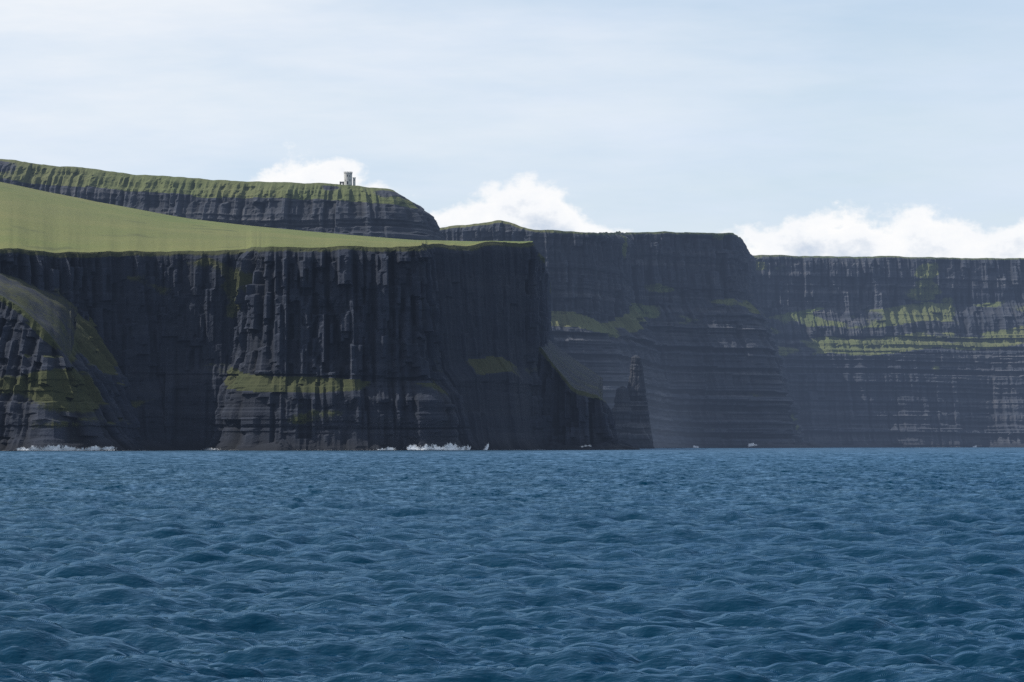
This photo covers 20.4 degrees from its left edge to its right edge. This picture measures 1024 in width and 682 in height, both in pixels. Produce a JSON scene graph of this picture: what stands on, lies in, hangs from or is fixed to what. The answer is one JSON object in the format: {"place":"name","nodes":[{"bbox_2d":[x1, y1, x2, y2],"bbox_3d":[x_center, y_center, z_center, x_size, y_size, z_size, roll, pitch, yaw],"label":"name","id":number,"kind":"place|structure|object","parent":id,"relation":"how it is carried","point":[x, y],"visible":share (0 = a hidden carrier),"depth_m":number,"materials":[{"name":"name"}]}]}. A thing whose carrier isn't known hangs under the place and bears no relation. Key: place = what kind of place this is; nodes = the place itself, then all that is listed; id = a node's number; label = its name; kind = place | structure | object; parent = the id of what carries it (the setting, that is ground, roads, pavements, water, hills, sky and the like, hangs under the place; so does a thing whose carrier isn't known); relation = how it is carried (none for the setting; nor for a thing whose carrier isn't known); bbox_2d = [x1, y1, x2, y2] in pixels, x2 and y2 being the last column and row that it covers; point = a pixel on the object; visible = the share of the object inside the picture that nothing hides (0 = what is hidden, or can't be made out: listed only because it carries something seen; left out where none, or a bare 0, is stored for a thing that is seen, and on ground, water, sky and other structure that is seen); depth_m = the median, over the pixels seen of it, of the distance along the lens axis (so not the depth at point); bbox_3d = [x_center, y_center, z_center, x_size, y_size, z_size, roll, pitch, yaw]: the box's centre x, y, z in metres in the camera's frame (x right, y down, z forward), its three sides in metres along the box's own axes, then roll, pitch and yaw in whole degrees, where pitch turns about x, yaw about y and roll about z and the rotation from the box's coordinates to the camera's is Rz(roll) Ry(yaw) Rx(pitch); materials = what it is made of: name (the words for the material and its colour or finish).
{"place":"outdoors","nodes":[
{"label":"outdoors","id":0,"kind":"place"},
{"bbox_2d":[140,440,181,450],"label":"rock","id":1,"kind":"object","parent":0,"point":[151,445],"visible":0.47,"depth_m":1466.58,"materials":[{"name":"grey stone"}]},
{"bbox_2d":[144,439,296,450],"bbox_3d":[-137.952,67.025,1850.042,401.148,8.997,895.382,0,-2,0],"label":"rocks","id":2,"kind":"object","parent":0,"point":[281,445],"visible":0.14,"depth_m":1466.53,"materials":[{"name":"grey stone"}]},
{"bbox_2d":[0,159,445,240],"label":"cliff","id":3,"kind":"structure","parent":0,"point":[350,210],"depth_m":2158.85,"materials":[{"name":"stone"}]},
{"bbox_2d":[340,171,355,184],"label":"tower","id":4,"kind":"structure","parent":3,"relation":"on","point":[347,177],"depth_m":2171.53,"materials":[{"name":"stone"}]},
{"bbox_2d":[0,241,553,449],"bbox_3d":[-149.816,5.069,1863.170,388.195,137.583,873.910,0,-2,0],"label":"cliff","id":5,"kind":"structure","parent":0,"point":[354,348],"depth_m":1507.07,"materials":[{"name":"grey stone"}]},
{"bbox_2d":[0,182,532,252],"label":"slope grass","id":6,"kind":"structure","parent":5,"relation":"on","point":[34,219],"depth_m":1710.37,"materials":[{"name":"green plant"}]},
{"bbox_2d":[0,447,1023,681],"bbox_3d":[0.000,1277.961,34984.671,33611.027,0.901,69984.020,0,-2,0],"label":"sea","id":7,"kind":"structure","parent":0,"point":[864,564],"depth_m":68.06,"materials":[{"name":"liquid"}]},
{"bbox_2d":[17,445,113,450],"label":"surf spray","id":8,"kind":"object","parent":7,"relation":"on","point":[65,448],"visible":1,"depth_m":1344.38,"materials":[{"name":"liquid"}]},
{"bbox_2d":[612,355,654,448],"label":"sea stack","id":9,"kind":"object","parent":7,"relation":"on","point":[631,413],"visible":0.83,"depth_m":2221.74,"materials":[{"name":"grey stone"}]},
{"bbox_2d":[0,0,1023,257],"label":"sky","id":10,"kind":"structure","parent":0,"point":[838,128],"materials":[{"name":"blue"}]},
{"bbox_2d":[539,339,602,398],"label":"grassy slope","id":11,"kind":"structure","parent":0,"point":[577,375],"depth_m":1761.98,"materials":[{"name":"grey stone"}]},
{"bbox_2d":[544,440,640,449],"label":"shore rocks","id":12,"kind":"object","parent":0,"point":[624,445],"visible":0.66,"depth_m":1648.99,"materials":[{"name":"grey stone"}]},
{"bbox_2d":[440,220,804,447],"bbox_3d":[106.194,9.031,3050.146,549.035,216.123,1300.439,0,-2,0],"label":"cliff","id":13,"kind":"structure","parent":0,"point":[683,317],"depth_m":2684.43,"materials":[{"name":"grey stone"}]},
{"bbox_2d":[659,440,826,447],"bbox_3d":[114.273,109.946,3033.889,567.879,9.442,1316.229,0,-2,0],"label":"rocks","id":14,"kind":"object","parent":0,"point":[805,444],"visible":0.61,"depth_m":2696.33,"materials":[{"name":"grey stone"}]},
{"bbox_2d":[753,255,1023,446],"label":"cliff","id":15,"kind":"structure","parent":0,"point":[895,351],"depth_m":3281.82,"materials":[{"name":"grey stone"}]},
{"bbox_2d":[819,442,1023,446],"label":"rocks","id":16,"kind":"object","parent":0,"point":[856,444],"visible":0.3,"depth_m":3214.27,"materials":[{"name":"grey stone"}]},
{"label":"sea","id":17,"kind":"structure","parent":0,"visible":0},
{"bbox_2d":[0,295,146,450],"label":"buttress","id":18,"kind":"structure","parent":17,"relation":"on","point":[51,394],"depth_m":1376.37,"materials":[{"name":"grey stone"}]},
{"bbox_2d":[0,273,77,358],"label":"grassy slope","id":19,"kind":"structure","parent":18,"relation":"on","point":[52,315],"depth_m":1430.20,"materials":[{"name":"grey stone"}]},
{"bbox_2d":[536,347,619,445],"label":"promontory","id":20,"kind":"structure","parent":17,"relation":"on","point":[571,415],"depth_m":1661.16,"materials":[{"name":"grey stone"}]},
{"label":"surf","id":21,"kind":"structure","parent":0,"visible":0},
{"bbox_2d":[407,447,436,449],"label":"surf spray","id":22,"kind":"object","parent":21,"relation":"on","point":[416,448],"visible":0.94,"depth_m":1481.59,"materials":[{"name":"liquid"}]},
{"bbox_2d":[407,443,470,449],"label":"surf spray","id":23,"kind":"object","parent":21,"relation":"on","point":[450,446],"visible":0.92,"depth_m":1488.22,"materials":[{"name":"liquid"}]}
]}

